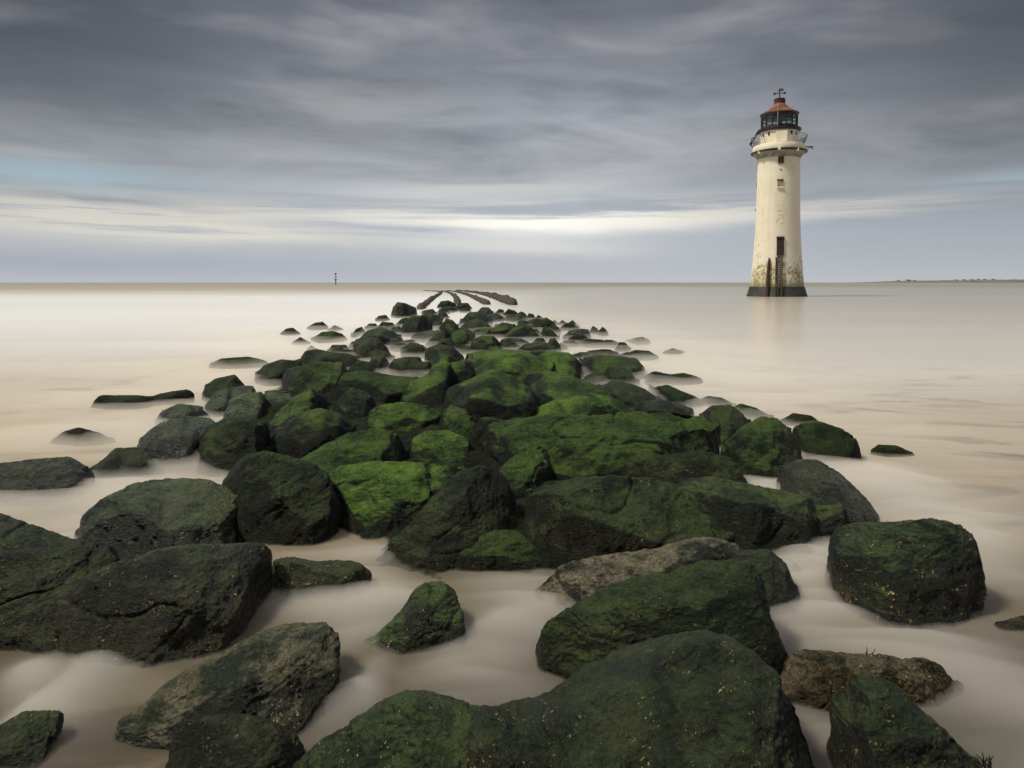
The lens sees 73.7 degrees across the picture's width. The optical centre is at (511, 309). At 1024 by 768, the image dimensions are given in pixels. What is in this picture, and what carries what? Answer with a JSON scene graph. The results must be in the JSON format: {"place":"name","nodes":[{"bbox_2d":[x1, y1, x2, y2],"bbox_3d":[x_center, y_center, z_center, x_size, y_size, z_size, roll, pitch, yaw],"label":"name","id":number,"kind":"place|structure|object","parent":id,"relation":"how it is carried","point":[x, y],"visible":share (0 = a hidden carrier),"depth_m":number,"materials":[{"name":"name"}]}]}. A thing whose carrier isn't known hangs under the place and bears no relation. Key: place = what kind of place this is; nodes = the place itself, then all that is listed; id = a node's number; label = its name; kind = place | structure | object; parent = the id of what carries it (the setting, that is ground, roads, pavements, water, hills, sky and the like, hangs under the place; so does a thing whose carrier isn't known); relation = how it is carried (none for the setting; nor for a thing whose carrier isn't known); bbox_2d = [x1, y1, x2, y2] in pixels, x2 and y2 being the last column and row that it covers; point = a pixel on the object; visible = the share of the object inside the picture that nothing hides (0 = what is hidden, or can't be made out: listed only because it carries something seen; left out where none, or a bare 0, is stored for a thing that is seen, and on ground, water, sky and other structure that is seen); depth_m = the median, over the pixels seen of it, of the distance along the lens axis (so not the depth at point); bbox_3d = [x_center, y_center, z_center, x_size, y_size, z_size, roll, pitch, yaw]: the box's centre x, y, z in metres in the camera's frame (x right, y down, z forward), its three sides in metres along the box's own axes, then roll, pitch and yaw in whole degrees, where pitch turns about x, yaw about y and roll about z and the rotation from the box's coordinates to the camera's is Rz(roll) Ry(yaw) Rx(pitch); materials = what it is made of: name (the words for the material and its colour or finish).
{"place":"outdoors","nodes":[
{"label":"outdoors","id":0,"kind":"place"},
{"bbox_2d":[0,282,1023,767],"bbox_3d":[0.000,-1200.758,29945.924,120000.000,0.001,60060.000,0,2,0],"label":"sea","id":1,"kind":"structure","parent":0,"point":[930,376],"depth_m":10.59,"materials":[{"name":"beige liquid"}]},
{"bbox_2d":[0,710,63,767],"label":"boulder","id":2,"kind":"object","parent":1,"relation":"in","point":[28,739],"visible":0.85,"depth_m":2.89,"materials":[{"name":"stone"}]},
{"bbox_2d":[0,456,95,506],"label":"boulder","id":3,"kind":"object","parent":1,"relation":"on","point":[42,482],"visible":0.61,"depth_m":6.27,"materials":[{"name":"stone"}]},
{"bbox_2d":[0,513,119,654],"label":"boulder","id":4,"kind":"object","parent":1,"relation":"on","point":[42,569],"visible":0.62,"depth_m":4.01,"materials":[{"name":"stone"}]},
{"bbox_2d":[49,427,115,445],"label":"boulder","id":5,"kind":"object","parent":1,"relation":"on","point":[78,436],"visible":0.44,"depth_m":8.44,"materials":[{"name":"stone"}]},
{"bbox_2d":[89,447,165,481],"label":"boulder","id":6,"kind":"object","parent":1,"relation":"on","point":[127,464],"visible":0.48,"depth_m":6.98,"materials":[{"name":"stone"}]},
{"bbox_2d":[90,389,194,409],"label":"boulder","id":7,"kind":"object","parent":1,"relation":"on","point":[116,402],"visible":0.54,"depth_m":10.95,"materials":[{"name":"stone"}]},
{"bbox_2d":[74,478,237,559],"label":"boulder","id":8,"kind":"object","parent":1,"relation":"on","point":[130,521],"visible":0.52,"depth_m":5.02,"materials":[{"name":"stone"}]},
{"bbox_2d":[51,541,272,667],"bbox_3d":[-2.089,1.767,4.009,1.182,0.746,1.080,0,2,0],"label":"boulder","id":9,"kind":"object","parent":1,"relation":"on","point":[161,606],"visible":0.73,"depth_m":3.73,"materials":[{"name":"stone"}]},
{"bbox_2d":[137,415,215,472],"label":"boulder","id":10,"kind":"object","parent":1,"relation":"on","point":[170,445],"visible":0.43,"depth_m":7.34,"materials":[{"name":"stone"}]},
{"bbox_2d":[154,404,210,425],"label":"boulder","id":11,"kind":"object","parent":1,"relation":"on","point":[174,411],"visible":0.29,"depth_m":9.31,"materials":[{"name":"stone"}]},
{"bbox_2d":[201,375,244,401],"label":"boulder","id":12,"kind":"object","parent":1,"relation":"on","point":[212,387],"visible":0.34,"depth_m":11.60,"materials":[{"name":"stone"}]},
{"bbox_2d":[115,622,340,749],"bbox_3d":[-1.300,1.890,3.254,0.963,0.562,0.922,0,2,0],"label":"boulder","id":13,"kind":"object","parent":1,"relation":"on","point":[286,675],"visible":0.73,"depth_m":3.12,"materials":[{"name":"stone"}]},
{"bbox_2d":[204,386,255,417],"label":"boulder","id":14,"kind":"object","parent":1,"relation":"on","point":[217,403],"visible":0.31,"depth_m":10.58,"materials":[{"name":"stone"}]},
{"bbox_2d":[194,416,270,474],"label":"boulder","id":15,"kind":"object","parent":1,"relation":"on","point":[225,445],"visible":0.45,"depth_m":7.27,"materials":[{"name":"stone"}]},
{"bbox_2d":[165,713,304,767],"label":"boulder","id":16,"kind":"object","parent":1,"relation":"in","point":[235,740],"visible":0.97,"depth_m":2.75,"materials":[{"name":"stone"}]},
{"bbox_2d":[209,357,268,368],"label":"boulder","id":17,"kind":"object","parent":1,"relation":"on","point":[239,363],"visible":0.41,"depth_m":15.95,"materials":[{"name":"stone"}]},
{"bbox_2d":[223,390,292,418],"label":"boulder","id":18,"kind":"object","parent":1,"relation":"on","point":[252,404],"visible":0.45,"depth_m":9.59,"materials":[{"name":"stone"}]},
{"bbox_2d":[254,359,301,385],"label":"boulder","id":19,"kind":"object","parent":1,"relation":"on","point":[271,374],"visible":0.36,"depth_m":13.45,"materials":[{"name":"stone"}]},
{"bbox_2d":[222,450,341,545],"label":"boulder","id":20,"kind":"object","parent":1,"relation":"on","point":[284,500],"visible":0.61,"depth_m":5.36,"materials":[{"name":"stone"}]},
{"bbox_2d":[269,388,326,425],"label":"boulder","id":21,"kind":"object","parent":1,"relation":"on","point":[309,399],"visible":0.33,"depth_m":9.18,"materials":[{"name":"stone"}]},
{"bbox_2d":[268,408,356,457],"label":"boulder","id":22,"kind":"object","parent":1,"relation":"on","point":[300,434],"visible":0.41,"depth_m":7.56,"materials":[{"name":"stone"}]},
{"bbox_2d":[282,362,348,393],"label":"boulder","id":23,"kind":"object","parent":1,"relation":"on","point":[323,377],"visible":0.45,"depth_m":11.66,"materials":[{"name":"stone"}]},
{"bbox_2d":[271,557,371,600],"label":"boulder","id":24,"kind":"object","parent":1,"relation":"on","point":[295,578],"visible":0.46,"depth_m":4.37,"materials":[{"name":"stone"}]},
{"bbox_2d":[311,331,346,342],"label":"boulder","id":25,"kind":"object","parent":1,"relation":"on","point":[329,337],"visible":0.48,"depth_m":22.91,"materials":[{"name":"stone"}]},
{"bbox_2d":[300,349,358,368],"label":"boulder","id":26,"kind":"object","parent":1,"relation":"on","point":[319,355],"visible":0.34,"depth_m":15.37,"materials":[{"name":"stone"}]},
{"bbox_2d":[300,428,404,474],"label":"boulder","id":27,"kind":"object","parent":1,"relation":"on","point":[360,446],"visible":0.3,"depth_m":6.75,"materials":[{"name":"stone"}]},
{"bbox_2d":[329,388,375,418],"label":"boulder","id":28,"kind":"object","parent":1,"relation":"on","point":[352,403],"visible":0.39,"depth_m":9.52,"materials":[{"name":"stone"}]},
{"bbox_2d":[348,360,376,372],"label":"boulder","id":29,"kind":"object","parent":1,"relation":"on","point":[358,365],"visible":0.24,"depth_m":14.04,"materials":[{"name":"stone"}]},
{"bbox_2d":[352,335,389,360],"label":"boulder","id":30,"kind":"object","parent":1,"relation":"on","point":[363,347],"visible":0.56,"depth_m":17.54,"materials":[{"name":"stone"}]},
{"bbox_2d":[333,370,418,403],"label":"boulder","id":31,"kind":"object","parent":1,"relation":"on","point":[384,388],"visible":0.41,"depth_m":10.83,"materials":[{"name":"stone"}]},
{"bbox_2d":[355,327,402,348],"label":"boulder","id":32,"kind":"object","parent":1,"relation":"on","point":[384,335],"visible":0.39,"depth_m":21.09,"materials":[{"name":"stone"}]},
{"bbox_2d":[369,355,389,373],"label":"boulder","id":33,"kind":"object","parent":1,"relation":"on","point":[380,363],"visible":0.32,"depth_m":15.05,"materials":[{"name":"stone"}]},
{"bbox_2d":[368,350,393,362],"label":"boulder","id":34,"kind":"object","parent":1,"relation":"on","point":[389,357],"visible":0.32,"depth_m":16.95,"materials":[{"name":"stone"}]},
{"bbox_2d":[292,690,479,767],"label":"boulder","id":35,"kind":"object","parent":1,"relation":"on","point":[416,729],"visible":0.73,"depth_m":2.63,"materials":[{"name":"stone"}]},
{"bbox_2d":[329,461,454,539],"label":"boulder","id":36,"kind":"object","parent":1,"relation":"on","point":[379,499],"visible":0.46,"depth_m":5.68,"materials":[{"name":"stone"}]},
{"bbox_2d":[366,402,441,434],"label":"boulder","id":37,"kind":"object","parent":1,"relation":"on","point":[398,418],"visible":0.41,"depth_m":8.88,"materials":[{"name":"stone"}]},
{"bbox_2d":[391,302,416,317],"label":"boulder","id":38,"kind":"object","parent":1,"relation":"on","point":[401,310],"visible":0.71,"depth_m":38.48,"materials":[{"name":"stone"}]},
{"bbox_2d":[387,357,421,375],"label":"boulder","id":39,"kind":"object","parent":1,"relation":"on","point":[398,367],"visible":0.29,"depth_m":14.61,"materials":[{"name":"stone"}]},
{"bbox_2d":[401,347,425,358],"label":"boulder","id":40,"kind":"object","parent":1,"relation":"in","point":[415,352],"visible":0.3,"depth_m":18.08,"materials":[{"name":"stone"}]},
{"bbox_2d":[362,581,467,654],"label":"boulder","id":41,"kind":"object","parent":1,"relation":"in","point":[429,617],"visible":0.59,"depth_m":3.78,"materials":[{"name":"stone"}]},
{"bbox_2d":[400,315,432,336],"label":"boulder","id":42,"kind":"object","parent":1,"relation":"on","point":[411,326],"visible":0.55,"depth_m":25.54,"materials":[{"name":"stone"}]},
{"bbox_2d":[407,361,431,373],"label":"boulder","id":43,"kind":"object","parent":1,"relation":"on","point":[422,366],"visible":0.35,"depth_m":14.50,"materials":[{"name":"stone"}]},
{"bbox_2d":[410,330,437,342],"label":"boulder","id":44,"kind":"object","parent":1,"relation":"on","point":[423,337],"visible":0.31,"depth_m":23.09,"materials":[{"name":"stone"}]},
{"bbox_2d":[417,290,442,309],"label":"stone row","id":45,"kind":"object","parent":1,"relation":"on","point":[424,304],"visible":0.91,"depth_m":63.42,"materials":[{"name":"grey stone"}]},
{"bbox_2d":[400,360,475,406],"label":"boulder","id":46,"kind":"object","parent":1,"relation":"on","point":[433,384],"visible":0.5,"depth_m":10.85,"materials":[{"name":"stone"}]},
{"bbox_2d":[425,328,450,347],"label":"boulder","id":47,"kind":"object","parent":1,"relation":"on","point":[436,338],"visible":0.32,"depth_m":21.20,"materials":[{"name":"stone"}]},
{"bbox_2d":[407,430,473,469],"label":"boulder","id":48,"kind":"object","parent":1,"relation":"on","point":[446,447],"visible":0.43,"depth_m":7.29,"materials":[{"name":"stone"}]},
{"bbox_2d":[429,353,457,365],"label":"boulder","id":49,"kind":"object","parent":1,"relation":"on","point":[442,358],"visible":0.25,"depth_m":15.13,"materials":[{"name":"stone"}]},
{"bbox_2d":[424,344,464,361],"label":"boulder","id":50,"kind":"object","parent":1,"relation":"on","point":[434,350],"visible":0.4,"depth_m":15.99,"materials":[{"name":"stone"}]},
{"bbox_2d":[376,465,515,572],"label":"boulder","id":51,"kind":"object","parent":1,"relation":"on","point":[459,512],"visible":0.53,"depth_m":4.97,"materials":[{"name":"stone"}]},
{"bbox_2d":[438,405,477,436],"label":"boulder","id":52,"kind":"object","parent":1,"relation":"on","point":[460,421],"visible":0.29,"depth_m":8.36,"materials":[{"name":"stone"}]},
{"bbox_2d":[448,329,474,345],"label":"boulder","id":53,"kind":"object","parent":1,"relation":"on","point":[462,336],"visible":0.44,"depth_m":20.87,"materials":[{"name":"stone"}]},
{"bbox_2d":[459,311,492,325],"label":"boulder","id":54,"kind":"object","parent":1,"relation":"on","point":[479,315],"visible":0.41,"depth_m":31.16,"materials":[{"name":"stone"}]},
{"bbox_2d":[461,318,492,330],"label":"boulder","id":55,"kind":"object","parent":1,"relation":"on","point":[474,324],"visible":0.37,"depth_m":27.63,"materials":[{"name":"stone"}]},
{"bbox_2d":[470,335,499,352],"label":"boulder","id":56,"kind":"object","parent":1,"relation":"on","point":[482,343],"visible":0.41,"depth_m":18.97,"materials":[{"name":"stone"}]},
{"bbox_2d":[455,290,517,304],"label":"stone row","id":57,"kind":"object","parent":1,"relation":"on","point":[507,299],"visible":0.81,"depth_m":75.64,"materials":[{"name":"grey stone"}]},
{"bbox_2d":[443,370,540,422],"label":"boulder","id":58,"kind":"object","parent":1,"relation":"on","point":[498,395],"visible":0.46,"depth_m":9.23,"materials":[{"name":"stone"}]},
{"bbox_2d":[454,529,541,571],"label":"boulder","id":59,"kind":"object","parent":1,"relation":"on","point":[504,550],"visible":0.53,"depth_m":4.77,"materials":[{"name":"stone"}]},
{"bbox_2d":[490,323,515,338],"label":"boulder","id":60,"kind":"object","parent":1,"relation":"on","point":[499,332],"visible":0.42,"depth_m":24.37,"materials":[{"name":"stone"}]},
{"bbox_2d":[499,338,519,349],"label":"boulder","id":61,"kind":"object","parent":1,"relation":"on","point":[507,343],"visible":0.41,"depth_m":19.86,"materials":[{"name":"stone"}]},
{"bbox_2d":[465,349,554,380],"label":"boulder","id":62,"kind":"object","parent":1,"relation":"on","point":[516,363],"visible":0.34,"depth_m":13.26,"materials":[{"name":"stone"}]},
{"bbox_2d":[204,386,829,579],"bbox_3d":[-0.988,1.586,10.173,7.500,0.420,11.800,0,2,0],"label":"rubble","id":63,"kind":"object","parent":1,"relation":"on","point":[551,560],"visible":0.02,"depth_m":6.81,"materials":[{"name":"stone"}]},
{"bbox_2d":[501,323,542,341],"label":"boulder","id":64,"kind":"object","parent":1,"relation":"on","point":[526,332],"visible":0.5,"depth_m":23.07,"materials":[{"name":"stone"}]},
{"bbox_2d":[498,446,552,498],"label":"boulder","id":65,"kind":"object","parent":1,"relation":"on","point":[526,471],"visible":0.34,"depth_m":6.38,"materials":[{"name":"stone"}]},
{"bbox_2d":[517,342,560,352],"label":"boulder","id":66,"kind":"object","parent":1,"relation":"on","point":[535,346],"visible":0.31,"depth_m":18.36,"materials":[{"name":"stone"}]},
{"bbox_2d":[541,326,559,340],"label":"boulder","id":67,"kind":"object","parent":1,"relation":"on","point":[547,334],"visible":0.57,"depth_m":23.49,"materials":[{"name":"stone"}]},
{"bbox_2d":[528,351,582,379],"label":"boulder","id":68,"kind":"object","parent":1,"relation":"on","point":[566,363],"visible":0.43,"depth_m":13.90,"materials":[{"name":"stone"}]},
{"bbox_2d":[524,370,614,404],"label":"boulder","id":69,"kind":"object","parent":1,"relation":"on","point":[546,386],"visible":0.35,"depth_m":10.61,"materials":[{"name":"stone"}]},
{"bbox_2d":[562,329,590,339],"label":"boulder","id":70,"kind":"object","parent":1,"relation":"on","point":[571,333],"visible":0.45,"depth_m":23.41,"materials":[{"name":"stone"}]},
{"bbox_2d":[533,393,635,415],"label":"boulder","id":71,"kind":"object","parent":1,"relation":"on","point":[589,404],"visible":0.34,"depth_m":9.27,"materials":[{"name":"stone"}]},
{"bbox_2d":[578,339,603,347],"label":"boulder","id":72,"kind":"object","parent":1,"relation":"on","point":[592,343],"visible":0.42,"depth_m":21.02,"materials":[{"name":"stone"}]},
{"bbox_2d":[582,374,606,384],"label":"boulder","id":73,"kind":"object","parent":1,"relation":"on","point":[596,379],"visible":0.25,"depth_m":13.15,"materials":[{"name":"stone"}]},
{"bbox_2d":[476,411,720,479],"bbox_3d":[0.994,1.570,7.351,2.866,0.873,2.109,0,2,0],"label":"boulder","id":74,"kind":"object","parent":1,"relation":"on","point":[574,446],"visible":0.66,"depth_m":7.01,"materials":[{"name":"stone"}]},
{"bbox_2d":[579,355,644,378],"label":"boulder","id":75,"kind":"object","parent":1,"relation":"on","point":[602,363],"visible":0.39,"depth_m":14.43,"materials":[{"name":"stone"}]},
{"bbox_2d":[604,366,639,385],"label":"boulder","id":76,"kind":"object","parent":1,"relation":"on","point":[623,374],"visible":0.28,"depth_m":13.00,"materials":[{"name":"stone"}]},
{"bbox_2d":[523,475,734,558],"bbox_3d":[0.909,1.699,5.319,1.794,0.777,1.277,0,2,0],"label":"boulder","id":77,"kind":"object","parent":1,"relation":"on","point":[582,517],"visible":0.53,"depth_m":5.03,"materials":[{"name":"stone"}]},
{"bbox_2d":[597,380,661,409],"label":"boulder","id":78,"kind":"object","parent":1,"relation":"on","point":[632,396],"visible":0.41,"depth_m":10.71,"materials":[{"name":"stone"}]},
{"bbox_2d":[533,537,741,609],"bbox_3d":[0.881,1.817,4.457,1.688,0.611,0.832,0,2,0],"label":"boulder","id":79,"kind":"object","parent":1,"relation":"on","point":[568,585],"visible":0.39,"depth_m":4.35,"materials":[{"name":"stone"}]},
{"bbox_2d":[467,630,814,767],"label":"boulder","id":80,"kind":"object","parent":1,"relation":"on","point":[699,699],"visible":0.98,"depth_m":2.64,"materials":[{"name":"stone"}]},
{"bbox_2d":[631,350,658,360],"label":"boulder","id":81,"kind":"object","parent":1,"relation":"on","point":[643,355],"visible":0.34,"depth_m":17.64,"materials":[{"name":"stone"}]},
{"bbox_2d":[535,558,787,679],"bbox_3d":[0.770,1.768,3.761,1.320,0.765,1.057,0,2,0],"label":"boulder","id":82,"kind":"object","parent":1,"relation":"on","point":[728,597],"visible":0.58,"depth_m":3.54,"materials":[{"name":"stone"}]},
{"bbox_2d":[635,399,693,415],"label":"boulder","id":83,"kind":"object","parent":1,"relation":"on","point":[662,405],"visible":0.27,"depth_m":9.63,"materials":[{"name":"stone"}]},
{"bbox_2d":[642,371,702,385],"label":"boulder","id":84,"kind":"object","parent":1,"relation":"on","point":[680,379],"visible":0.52,"depth_m":13.44,"materials":[{"name":"stone"}]},
{"bbox_2d":[648,384,704,408],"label":"boulder","id":85,"kind":"object","parent":1,"relation":"on","point":[669,393],"visible":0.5,"depth_m":11.06,"materials":[{"name":"stone"}]},
{"bbox_2d":[621,450,747,482],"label":"boulder","id":86,"kind":"object","parent":1,"relation":"on","point":[682,466],"visible":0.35,"depth_m":6.44,"materials":[{"name":"stone"}]},
{"bbox_2d":[700,396,735,406],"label":"boulder","id":87,"kind":"object","parent":1,"relation":"in","point":[709,401],"visible":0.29,"depth_m":11.04,"materials":[{"name":"stone"}]},
{"bbox_2d":[699,404,750,448],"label":"boulder","id":88,"kind":"object","parent":1,"relation":"on","point":[731,419],"visible":0.27,"depth_m":8.55,"materials":[{"name":"stone"}]},
{"bbox_2d":[734,404,773,420],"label":"boulder","id":89,"kind":"object","parent":1,"relation":"on","point":[750,412],"visible":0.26,"depth_m":9.96,"materials":[{"name":"stone"}]},
{"bbox_2d":[677,476,844,557],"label":"boulder","id":90,"kind":"object","parent":1,"relation":"on","point":[780,523],"visible":0.48,"depth_m":5.14,"materials":[{"name":"stone"}]},
{"bbox_2d":[720,416,802,485],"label":"boulder","id":91,"kind":"object","parent":1,"relation":"on","point":[760,450],"visible":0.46,"depth_m":7.01,"materials":[{"name":"stone"}]},
{"bbox_2d":[730,549,802,617],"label":"boulder","id":92,"kind":"object","parent":1,"relation":"on","point":[781,586],"visible":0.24,"depth_m":4.22,"materials":[{"name":"stone"}]},
{"bbox_2d":[746,88,812,296],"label":"lighthouse","id":93,"kind":"object","parent":1,"relation":"in","point":[779,151],"visible":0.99,"depth_m":95.67,"materials":[{"name":"beige paint"}]},
{"bbox_2d":[780,413,819,425],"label":"boulder","id":94,"kind":"object","parent":1,"relation":"in","point":[794,419],"visible":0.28,"depth_m":9.58,"materials":[{"name":"stone"}]},
{"bbox_2d":[787,421,862,467],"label":"boulder","id":95,"kind":"object","parent":1,"relation":"on","point":[830,445],"visible":0.48,"depth_m":7.67,"materials":[{"name":"stone"}]},
{"bbox_2d":[775,459,879,524],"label":"boulder","id":96,"kind":"object","parent":1,"relation":"on","point":[820,483],"visible":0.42,"depth_m":5.63,"materials":[{"name":"stone"}]},
{"bbox_2d":[779,649,963,712],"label":"boulder","id":97,"kind":"object","parent":1,"relation":"on","point":[813,679],"visible":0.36,"depth_m":3.26,"materials":[{"name":"stone"}]},
{"bbox_2d":[870,444,914,456],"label":"boulder","id":98,"kind":"object","parent":1,"relation":"on","point":[888,450],"visible":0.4,"depth_m":7.89,"materials":[{"name":"stone"}]},
{"bbox_2d":[826,675,982,767],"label":"boulder","id":99,"kind":"object","parent":1,"relation":"in","point":[878,722],"visible":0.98,"depth_m":2.64,"materials":[{"name":"stone"}]},
{"bbox_2d":[824,518,987,629],"bbox_3d":[2.515,1.716,4.355,1.016,0.820,0.929,0,2,0],"label":"boulder","id":100,"kind":"object","parent":1,"relation":"on","point":[922,574],"visible":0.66,"depth_m":4.10,"materials":[{"name":"stone"}]},
{"bbox_2d":[994,615,1023,631],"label":"boulder","id":101,"kind":"object","parent":1,"relation":"on","point":[1016,624],"visible":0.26,"depth_m":3.94,"materials":[{"name":"stone"}]},
{"bbox_2d":[0,0,1023,281],"label":"sky","id":102,"kind":"structure","parent":0,"point":[141,140],"materials":[{"name":"grey"}]},
{"bbox_2d":[849,279,1023,282],"bbox_3d":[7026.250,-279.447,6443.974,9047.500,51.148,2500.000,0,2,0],"label":"shore hills","id":103,"kind":"structure","parent":0,"point":[983,281],"depth_m":5244.29,"materials":[{"name":"grey"}]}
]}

